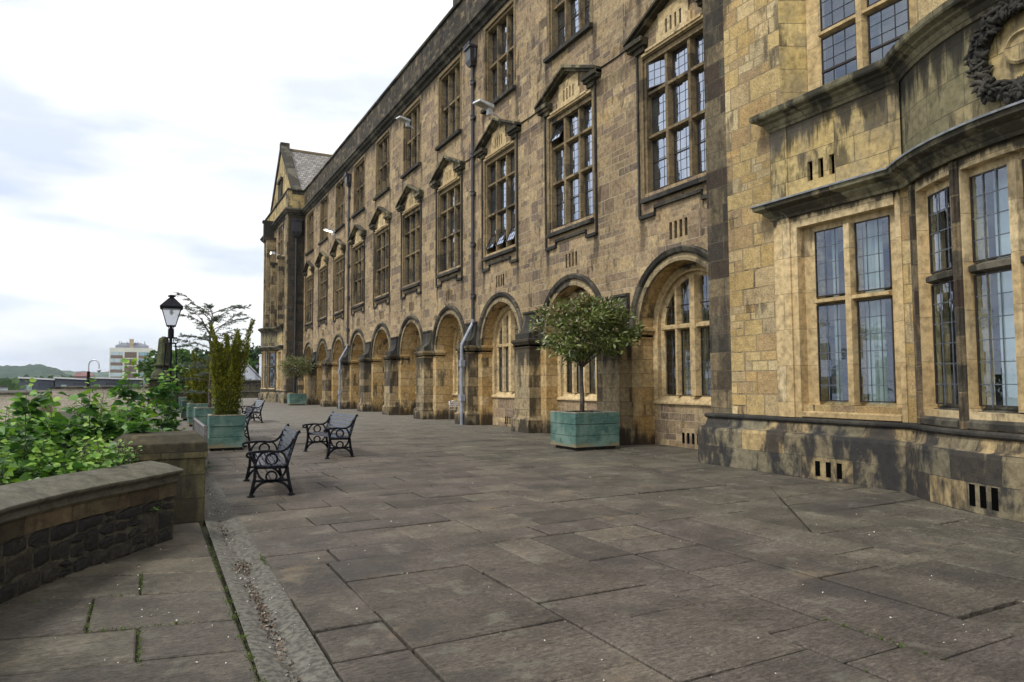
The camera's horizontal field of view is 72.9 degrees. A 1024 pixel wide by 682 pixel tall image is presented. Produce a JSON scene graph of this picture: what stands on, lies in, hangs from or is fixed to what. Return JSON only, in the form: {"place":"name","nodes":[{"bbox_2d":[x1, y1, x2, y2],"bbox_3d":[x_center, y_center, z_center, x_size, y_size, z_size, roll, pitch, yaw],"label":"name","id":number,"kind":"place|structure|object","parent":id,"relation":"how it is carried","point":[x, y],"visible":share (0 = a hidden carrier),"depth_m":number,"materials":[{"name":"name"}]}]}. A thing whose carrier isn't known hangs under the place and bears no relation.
{"place":"outdoors","nodes":[
{"label":"outdoors","id":0,"kind":"place"},
{"bbox_2d":[0,386,9,389],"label":"flat roof block","id":1,"kind":"structure","parent":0,"point":[3,387],"depth_m":93.44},
{"bbox_2d":[0,364,69,378],"bbox_3d":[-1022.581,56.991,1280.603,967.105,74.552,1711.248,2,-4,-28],"label":"wooded hill","id":2,"kind":"structure","parent":0,"point":[29,370],"depth_m":1087.18,"materials":[{"name":"green plant"}]},
{"bbox_2d":[18,377,54,389],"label":"clad building","id":3,"kind":"structure","parent":0,"point":[43,383],"depth_m":116.15,"materials":[{"name":"grey metal"}]},
{"bbox_2d":[38,383,50,389],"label":"window","id":4,"kind":"structure","parent":3,"relation":"in","point":[41,386],"depth_m":116.51,"materials":[{"name":"grey glass"}]},
{"bbox_2d":[53,377,86,386],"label":"clad building","id":5,"kind":"structure","parent":0,"point":[63,381],"depth_m":118.22,"materials":[{"name":"grey metal"}]},
{"bbox_2d":[73,383,84,385],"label":"window","id":6,"kind":"structure","parent":5,"relation":"in","point":[74,384],"depth_m":118.84,"materials":[{"name":"grey glass"}]},
{"bbox_2d":[0,385,147,421],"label":"brick hall","id":7,"kind":"structure","parent":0,"point":[6,395],"depth_m":58.42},
{"bbox_2d":[63,371,108,376],"bbox_3d":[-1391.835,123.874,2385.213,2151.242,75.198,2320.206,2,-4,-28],"label":"distant hill","id":8,"kind":"structure","parent":0,"point":[99,374],"depth_m":2273.06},
{"bbox_2d":[90,377,143,385],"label":"clad building","id":9,"kind":"structure","parent":0,"point":[105,381],"depth_m":121.04,"materials":[{"name":"grey metal"}]},
{"bbox_2d":[106,383,140,385],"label":"window","id":10,"kind":"structure","parent":9,"relation":"in","point":[107,384],"depth_m":121.42,"materials":[{"name":"grey glass"}]},
{"bbox_2d":[0,522,260,681],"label":"side paving","id":11,"kind":"structure","parent":0,"point":[41,641],"depth_m":4.62,"materials":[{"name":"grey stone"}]},
{"bbox_2d":[0,0,452,371],"label":"sky","id":12,"kind":"structure","parent":0,"point":[140,140],"materials":[{"name":"white"}]},
{"bbox_2d":[202,520,331,666],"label":"terrace base","id":13,"kind":"object","parent":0,"point":[207,534],"depth_m":6.41,"materials":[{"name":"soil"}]},
{"bbox_2d":[143,360,186,393],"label":"tree","id":14,"kind":"object","parent":13,"relation":"on","point":[180,372],"visible":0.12,"depth_m":67.68,"materials":[{"name":"green plant"}]},
{"bbox_2d":[178,380,260,397],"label":"retaining wall","id":15,"kind":"structure","parent":13,"relation":"on","point":[251,390],"depth_m":78.71,"materials":[{"name":"stone"}]},
{"bbox_2d":[255,362,259,385],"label":"street lamp","id":16,"kind":"object","parent":15,"relation":"on","point":[257,363],"visible":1,"depth_m":78.03,"materials":[{"name":"black metal"}]},
{"bbox_2d":[241,363,260,379],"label":"white building","id":17,"kind":"structure","parent":13,"relation":"on","point":[252,373],"depth_m":91.40,"materials":[{"name":"white paint"}]},
{"bbox_2d":[247,358,258,373],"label":"tree","id":18,"kind":"object","parent":13,"relation":"on","point":[252,365],"visible":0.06,"depth_m":100.88,"materials":[{"name":"green plant"}]},
{"bbox_2d":[204,473,340,681],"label":"drainage channel","id":19,"kind":"object","parent":13,"relation":"on","point":[303,649],"visible":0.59,"depth_m":5.01,"materials":[{"name":"grey concrete"}]},
{"bbox_2d":[205,487,300,681],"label":"leaf litter","id":20,"kind":"object","parent":19,"relation":"on","point":[254,595],"visible":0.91,"depth_m":4.93,"materials":[{"name":"brown plant"}]},
{"bbox_2d":[177,398,1023,681],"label":"terrace paving","id":21,"kind":"structure","parent":0,"point":[432,603],"depth_m":6.11,"materials":[{"name":"grey stone"}]},
{"bbox_2d":[145,336,179,418],"bbox_3d":[-15.009,1.621,29.801,1.320,3.630,1.320,2,-4,-28],"label":"obelisk","id":22,"kind":"object","parent":21,"relation":"on","point":[158,370],"visible":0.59,"depth_m":29.57,"materials":[{"name":"grey stone"}]},
{"bbox_2d":[177,397,185,412],"bbox_3d":[-18.618,3.551,38.620,0.969,0.856,0.969,2,-4,-28],"label":"planter","id":23,"kind":"object","parent":21,"relation":"on","point":[180,400],"visible":0.03,"depth_m":38.26,"materials":[{"name":"wood"}]},
{"bbox_2d":[181,400,192,419],"bbox_3d":[-14.200,3.071,30.874,0.939,0.856,0.939,2,-4,-28],"label":"planter","id":24,"kind":"object","parent":21,"relation":"on","point":[184,405],"visible":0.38,"depth_m":30.32,"materials":[{"name":"wood"}]},
{"bbox_2d":[182,367,204,400],"bbox_3d":[-14.174,1.930,30.999,0.763,1.726,1.008,-3,-5,43],"label":"golden yew","id":25,"kind":"object","parent":24,"relation":"on","point":[189,396],"visible":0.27,"depth_m":30.77,"materials":[{"name":"green plant"}]},
{"bbox_2d":[186,403,212,426],"bbox_3d":[-11.835,2.793,26.373,0.935,0.856,0.935,2,-4,-29],"label":"planter","id":26,"kind":"object","parent":21,"relation":"on","point":[189,414],"visible":0.44,"depth_m":25.84,"materials":[{"name":"wood"}]},
{"bbox_2d":[189,350,212,403],"bbox_3d":[-11.751,1.357,26.454,1.151,2.332,0.770,0,-3,-1],"label":"golden yew","id":27,"kind":"object","parent":26,"relation":"in","point":[200,385],"visible":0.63,"depth_m":26.32,"materials":[{"name":"green plant"}]},
{"bbox_2d":[193,417,207,472],"bbox_3d":[-6.552,2.046,14.053,0.475,0.840,3.720,2,-4,-28],"label":"wooden seat","id":28,"kind":"object","parent":21,"relation":"on","point":[200,428],"visible":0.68,"depth_m":13.42,"materials":[{"name":"grey wood"}]},
{"bbox_2d":[193,407,214,424],"bbox_3d":[-9.650,2.533,22.075,0.874,0.846,0.874,2,-4,-28],"label":"planter","id":29,"kind":"object","parent":21,"relation":"on","point":[200,414],"visible":0.23,"depth_m":21.64,"materials":[{"name":"wood"}]},
{"bbox_2d":[171,291,251,407],"bbox_3d":[-9.619,0.363,22.152,2.481,3.728,2.350,2,-4,-28],"label":"cedar","id":30,"kind":"object","parent":29,"relation":"in","point":[218,317],"visible":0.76,"depth_m":22.12,"materials":[{"name":"green plant"}]},
{"bbox_2d":[207,413,245,450],"bbox_3d":[-6.988,2.216,16.942,0.833,0.846,0.833,1,-4,-26],"label":"planter","id":31,"kind":"object","parent":21,"relation":"on","point":[226,432],"visible":0.86,"depth_m":16.58,"materials":[{"name":"wood"}]},
{"bbox_2d":[208,318,255,415],"bbox_3d":[-6.905,0.676,17.058,1.099,2.552,0.789,2,-4,-28],"label":"golden yew","id":32,"kind":"object","parent":31,"relation":"in","point":[228,363],"visible":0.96,"depth_m":16.89,"materials":[{"name":"green plant"}]},
{"bbox_2d":[243,406,254,440],"bbox_3d":[-7.850,2.354,19.867,0.748,0.918,1.905,1,-4,-25],"label":"bench","id":33,"kind":"object","parent":21,"relation":"on","point":[246,412],"visible":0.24,"depth_m":19.15,"materials":[{"name":"black paint"}]},
{"bbox_2d":[240,399,264,422],"bbox_3d":[-10.814,2.900,28.833,0.748,0.918,1.905,2,-4,-30],"label":"bench","id":34,"kind":"object","parent":21,"relation":"on","point":[257,407],"visible":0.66,"depth_m":28.23,"materials":[{"name":"black paint"}]},
{"bbox_2d":[242,423,300,497],"bbox_3d":[-3.757,1.794,10.734,0.748,0.918,1.905,1,-4,-23],"label":"bench","id":35,"kind":"object","parent":21,"relation":"on","point":[267,459],"visible":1,"depth_m":9.97,"materials":[{"name":"black paint"}]},
{"bbox_2d":[287,393,306,404],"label":"planter","id":36,"kind":"object","parent":21,"relation":"on","point":[296,398],"visible":0.99,"depth_m":50.05,"materials":[{"name":"wood"}]},
{"bbox_2d":[277,354,316,392],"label":"standard tree","id":37,"kind":"object","parent":36,"relation":"in","point":[290,363],"visible":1,"depth_m":50.43,"materials":[{"name":"green plant"}]},
{"bbox_2d":[302,411,357,458],"bbox_3d":[-4.131,2.087,15.656,0.748,0.918,1.905,2,-4,-31],"label":"bench","id":38,"kind":"object","parent":21,"relation":"on","point":[326,433],"visible":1,"depth_m":15.42,"materials":[{"name":"black paint"}]},
{"bbox_2d":[449,400,457,414],"bbox_3d":[-2.455,2.960,29.728,0.505,0.835,0.555,0,-3,2],"label":"cafe chair","id":39,"kind":"object","parent":21,"relation":"on","point":[452,406],"visible":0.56,"depth_m":29.54,"materials":[{"name":"metal"}]},
{"bbox_2d":[6,546,945,681],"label":"joint moss","id":40,"kind":"object","parent":21,"relation":"on","point":[250,656],"visible":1,"depth_m":4.56,"materials":[{"name":"green plant"}]},
{"bbox_2d":[62,418,1023,680],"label":"fallen petals","id":41,"kind":"object","parent":21,"relation":"on","point":[510,594],"visible":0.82,"depth_m":6.09,"materials":[{"name":"plant"}]},
{"bbox_2d":[550,410,618,450],"bbox_3d":[1.759,2.149,16.838,1.250,0.886,1.130,2,-4,-28],"label":"planter","id":42,"kind":"object","parent":21,"relation":"on","point":[577,430],"visible":1,"depth_m":16.39,"materials":[{"name":"wood"}]},
{"bbox_2d":[527,291,646,411],"bbox_3d":[1.843,0.328,17.135,2.717,3.060,2.673,2,-4,-28],"label":"standard tree","id":43,"kind":"object","parent":42,"relation":"in","point":[579,347],"visible":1,"depth_m":16.72,"materials":[{"name":"green plant"}]},
{"bbox_2d":[258,0,1023,521],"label":"college building","id":44,"kind":"structure","parent":21,"relation":"on","point":[790,232],"depth_m":16.10,"materials":[{"name":"stone"}]},
{"bbox_2d":[260,352,266,389],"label":"bow window","id":45,"kind":"structure","parent":44,"relation":"in","point":[263,360],"depth_m":60.15,"materials":[{"name":"stone"}]},
{"bbox_2d":[267,352,274,389],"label":"bow window","id":46,"kind":"structure","parent":44,"relation":"in","point":[269,352],"depth_m":59.42,"materials":[{"name":"stone"}]},
{"bbox_2d":[277,352,280,389],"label":"window","id":47,"kind":"structure","parent":44,"relation":"in","point":[280,352],"depth_m":57.93,"materials":[{"name":"stone"}]},
{"bbox_2d":[277,177,282,200],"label":"gable window","id":48,"kind":"structure","parent":44,"relation":"in","point":[280,182],"depth_m":62.17,"materials":[{"name":"beige glass"}]},
{"bbox_2d":[278,222,283,255],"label":"tower window","id":49,"kind":"structure","parent":44,"relation":"in","point":[281,227],"depth_m":58.66,"materials":[{"name":"stone"}]},
{"bbox_2d":[302,261,314,330],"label":"window","id":50,"kind":"structure","parent":44,"relation":"in","point":[309,282],"depth_m":54.50,"materials":[{"name":"stone"}]},
{"bbox_2d":[305,210,313,255],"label":"upper window","id":51,"kind":"structure","parent":44,"relation":"in","point":[311,217],"depth_m":54.97,"materials":[{"name":"stone"}]},
{"bbox_2d":[315,250,328,326],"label":"window","id":52,"kind":"structure","parent":44,"relation":"in","point":[323,257],"depth_m":50.33,"materials":[{"name":"stone"}]},
{"bbox_2d":[318,196,327,244],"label":"upper window","id":53,"kind":"structure","parent":44,"relation":"in","point":[324,204],"depth_m":50.76,"materials":[{"name":"stone"}]},
{"bbox_2d":[323,228,338,236],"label":"floodlight","id":54,"kind":"object","parent":44,"relation":"attached to","point":[331,231],"visible":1,"depth_m":45.74,"materials":[{"name":"white paint"}]},
{"bbox_2d":[330,238,345,321],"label":"window","id":55,"kind":"structure","parent":44,"relation":"in","point":[338,274],"depth_m":46.18,"materials":[{"name":"stone"}]},
{"bbox_2d":[335,179,344,232],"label":"upper window","id":56,"kind":"structure","parent":44,"relation":"in","point":[340,223],"depth_m":46.54,"materials":[{"name":"stone"}]},
{"bbox_2d":[347,224,366,315],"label":"window","id":57,"kind":"structure","parent":44,"relation":"in","point":[359,252],"depth_m":41.98,"materials":[{"name":"stone"}]},
{"bbox_2d":[351,157,364,218],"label":"upper window","id":58,"kind":"structure","parent":44,"relation":"in","point":[359,169],"depth_m":42.41,"materials":[{"name":"stone"}]},
{"bbox_2d":[369,206,391,307],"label":"window","id":59,"kind":"structure","parent":44,"relation":"in","point":[381,241],"depth_m":37.83,"materials":[{"name":"stone"}]},
{"bbox_2d":[373,133,389,200],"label":"upper window","id":60,"kind":"structure","parent":44,"relation":"in","point":[383,146],"depth_m":38.24,"materials":[{"name":"stone"}]},
{"bbox_2d":[396,116,413,128],"bbox_3d":[-5.116,-10.458,33.274,0.864,0.415,0.360,3,-5,-42],"label":"floodlight","id":61,"kind":"object","parent":44,"relation":"attached to","point":[407,121],"visible":1,"depth_m":33.21,"materials":[{"name":"white paint"}]},
{"bbox_2d":[395,184,423,298],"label":"window","id":62,"kind":"structure","parent":44,"relation":"in","point":[413,220],"depth_m":33.63,"materials":[{"name":"stone"}]},
{"bbox_2d":[400,100,420,178],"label":"upper window","id":63,"kind":"structure","parent":44,"relation":"in","point":[412,136],"depth_m":34.02,"materials":[{"name":"stone"}]},
{"bbox_2d":[415,335,420,393],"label":"arched window","id":64,"kind":"structure","parent":44,"relation":"in","point":[419,341],"depth_m":34.48,"materials":[{"name":"stone"}]},
{"bbox_2d":[429,156,464,287],"bbox_3d":[-2.613,-5.099,29.194,0.620,5.430,3.353,2,-4,-28],"label":"window","id":65,"kind":"structure","parent":44,"relation":"in","point":[448,203],"depth_m":29.48,"materials":[{"name":"stone"}]},
{"bbox_2d":[435,59,461,150],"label":"upper window","id":66,"kind":"structure","parent":44,"relation":"in","point":[450,82],"depth_m":29.87,"materials":[{"name":"stone"}]},
{"bbox_2d":[452,323,461,394],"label":"arched window","id":67,"kind":"structure","parent":44,"relation":"in","point":[458,335],"depth_m":30.31,"materials":[{"name":"stone"}]},
{"bbox_2d":[473,99,499,117],"bbox_3d":[-0.880,-8.295,24.892,1.049,0.429,0.400,3,-5,-42],"label":"floodlight","id":68,"kind":"object","parent":44,"relation":"attached to","point":[488,107],"visible":1,"depth_m":24.80,"materials":[{"name":"white paint"}]},
{"bbox_2d":[473,118,521,271],"bbox_3d":[-0.420,-5.356,25.036,0.620,5.430,3.353,2,-4,-28],"label":"window","id":69,"kind":"structure","parent":44,"relation":"in","point":[502,170],"depth_m":25.27,"materials":[{"name":"stone"}]},
{"bbox_2d":[480,4,515,113],"bbox_3d":[-0.350,-10.285,25.377,0.570,3.220,2.600,2,-4,-28],"label":"upper window","id":70,"kind":"structure","parent":44,"relation":"in","point":[500,46],"depth_m":25.67,"materials":[{"name":"stone"}]},
{"bbox_2d":[491,304,518,397],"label":"arched window","id":71,"kind":"structure","parent":44,"relation":"in","point":[506,327],"depth_m":25.43,"materials":[{"name":"stone"}]},
{"bbox_2d":[534,65,601,250],"bbox_3d":[1.773,-5.613,20.878,0.620,5.430,3.353,2,-4,-28],"label":"window","id":72,"kind":"structure","parent":44,"relation":"in","point":[571,168],"depth_m":21.05,"materials":[{"name":"stone"}]},
{"bbox_2d":[543,0,592,63],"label":"upper window","id":73,"kind":"structure","parent":44,"relation":"in","point":[570,19],"depth_m":21.51,"materials":[{"name":"stone"}]},
{"bbox_2d":[557,287,596,400],"bbox_3d":[2.298,0.065,20.805,0.448,3.430,3.000,2,-4,-28],"label":"arched window","id":74,"kind":"structure","parent":44,"relation":"in","point":[563,394],"depth_m":21.20,"materials":[{"name":"stone"}]},
{"bbox_2d":[623,0,706,219],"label":"window","id":75,"kind":"structure","parent":44,"relation":"in","point":[675,146],"depth_m":17.03,"materials":[{"name":"stone"}]},
{"bbox_2d":[653,261,710,405],"bbox_3d":[4.491,-0.192,16.646,0.448,3.430,3.000,2,-4,-28],"label":"arched window","id":76,"kind":"structure","parent":44,"relation":"in","point":[693,272],"depth_m":17.04,"materials":[{"name":"stone"}]},
{"bbox_2d":[802,208,902,420],"bbox_3d":[5.565,-0.376,11.166,0.620,3.220,1.740,2,-4,-28],"label":"window","id":77,"kind":"structure","parent":44,"relation":"in","point":[854,298],"depth_m":11.05,"materials":[{"name":"stone"}]},
{"bbox_2d":[805,0,916,91],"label":"upper wing window","id":78,"kind":"structure","parent":44,"relation":"in","point":[816,32],"depth_m":11.64,"materials":[{"name":"stone"}]},
{"bbox_2d":[921,179,958,426],"bbox_3d":[5.800,-0.514,9.357,0.272,3.280,0.882,0,-3,4],"label":"bow window","id":79,"kind":"structure","parent":44,"relation":"in","point":[934,279],"depth_m":9.59,"materials":[{"name":"stone"}]},
{"bbox_2d":[967,151,1023,431],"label":"bow window","id":80,"kind":"structure","parent":44,"relation":"in","point":[1008,171],"depth_m":8.53,"materials":[{"name":"stone"}]},
{"bbox_3d":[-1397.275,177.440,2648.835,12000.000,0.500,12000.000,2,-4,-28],"label":"ground","id":81,"kind":"structure","parent":0,"visible":0},
{"bbox_2d":[0,374,94,389],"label":"valley woods","id":82,"kind":"object","parent":81,"relation":"on","point":[13,383],"visible":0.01,"depth_m":437.16,"materials":[{"name":"green plant"}]},
{"bbox_2d":[3,410,137,426],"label":"planting bed","id":83,"kind":"object","parent":81,"relation":"on","point":[67,415],"depth_m":45.48,"materials":[{"name":"soil"}]},
{"bbox_2d":[0,442,53,484],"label":"broadleaf shrub","id":84,"kind":"object","parent":83,"relation":"on","point":[18,471],"visible":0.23,"depth_m":6.89,"materials":[{"name":"green plant"}]},
{"bbox_2d":[0,377,116,475],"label":"broadleaf shrub","id":85,"kind":"object","parent":83,"relation":"on","point":[21,405],"visible":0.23,"depth_m":8.14,"materials":[{"name":"green plant"}]},
{"bbox_2d":[0,391,124,437],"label":"narrow leaf shrub","id":86,"kind":"object","parent":83,"relation":"on","point":[20,416],"visible":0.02,"depth_m":11.31,"materials":[{"name":"green plant"}]},
{"bbox_2d":[0,431,132,485],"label":"broadleaf shrub","id":87,"kind":"object","parent":83,"relation":"on","point":[56,465],"visible":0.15,"depth_m":7.00,"materials":[{"name":"green plant"}]},
{"bbox_2d":[0,460,183,603],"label":"rubble wall","id":88,"kind":"structure","parent":83,"relation":"on","point":[52,528],"depth_m":5.96,"materials":[{"name":"black stone"}]},
{"bbox_2d":[66,437,141,470],"bbox_3d":[-4.329,1.301,7.400,0.676,0.536,1.045,2,-4,-28],"label":"ivy","id":89,"kind":"object","parent":83,"relation":"on","point":[125,450],"visible":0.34,"depth_m":7.36,"materials":[{"name":"green plant"}]},
{"bbox_2d":[59,358,190,465],"bbox_3d":[-5.580,1.435,9.804,1.491,2.353,3.562,1,-4,-18],"label":"broadleaf shrub","id":90,"kind":"object","parent":83,"relation":"on","point":[136,413],"visible":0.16,"depth_m":9.54,"materials":[{"name":"green plant"}]},
{"bbox_2d":[147,398,172,431],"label":"boundary wall","id":91,"kind":"structure","parent":83,"relation":"on","point":[158,417],"depth_m":19.34,"materials":[{"name":"grey stone"}]},
{"bbox_2d":[113,431,207,525],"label":"end pier","id":92,"kind":"structure","parent":83,"relation":"on","point":[187,451],"depth_m":8.01,"materials":[{"name":"brown stone"}]},
{"bbox_2d":[159,295,182,418],"bbox_3d":[-7.605,0.757,15.417,0.484,3.584,0.484,2,-4,-28],"label":"street lamp","id":93,"kind":"object","parent":83,"relation":"on","point":[171,303],"visible":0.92,"depth_m":15.40,"materials":[{"name":"black metal"}]},
{"bbox_2d":[73,372,93,378],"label":"house","id":94,"kind":"structure","parent":81,"relation":"on","point":[80,375],"depth_m":545.84,"materials":[{"name":"red brick"}]},
{"bbox_2d":[86,359,101,385],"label":"swan neck lamp","id":95,"kind":"object","parent":81,"relation":"on","point":[97,370],"visible":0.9,"depth_m":59.94,"materials":[{"name":"white metal"}]},
{"bbox_2d":[109,339,152,384],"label":"tower block","id":96,"kind":"structure","parent":81,"relation":"on","point":[131,349],"depth_m":250.42,"materials":[{"name":"beige concrete"}]},
{"bbox_2d":[110,359,121,361],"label":"window","id":97,"kind":"structure","parent":96,"relation":"in","point":[111,360],"depth_m":248.41,"materials":[{"name":"white glass"}]},
{"bbox_2d":[110,366,121,368],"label":"window","id":98,"kind":"structure","parent":96,"relation":"in","point":[111,367],"depth_m":248.35,"materials":[{"name":"white glass"}]},
{"bbox_2d":[110,373,121,376],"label":"window","id":99,"kind":"structure","parent":96,"relation":"in","point":[111,374],"depth_m":248.17,"materials":[{"name":"white glass"}]},
{"bbox_2d":[111,352,122,354],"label":"window","id":100,"kind":"structure","parent":96,"relation":"in","point":[112,353],"depth_m":248.75,"materials":[{"name":"white glass"}]},
{"bbox_2d":[139,352,148,355],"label":"window","id":101,"kind":"structure","parent":96,"relation":"in","point":[140,353],"depth_m":252.70,"materials":[{"name":"white glass"}]},
{"bbox_2d":[134,348,203,380],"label":"tree","id":102,"kind":"object","parent":81,"relation":"on","point":[143,365],"visible":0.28,"depth_m":88.51,"materials":[{"name":"green plant"}]},
{"bbox_2d":[175,347,208,377],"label":"tree","id":103,"kind":"object","parent":81,"relation":"on","point":[201,354],"visible":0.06,"depth_m":101.14,"materials":[{"name":"green plant"}]},
{"bbox_2d":[245,343,261,367],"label":"tree","id":104,"kind":"object","parent":81,"relation":"on","point":[255,353],"visible":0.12,"depth_m":105.48,"materials":[{"name":"green plant"}]},
{"bbox_2d":[259,354,261,375],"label":"white annex","id":105,"kind":"object","parent":81,"relation":"on","point":[260,356],"visible":0.14,"depth_m":93.87,"materials":[{"name":"white paint"}]}
]}

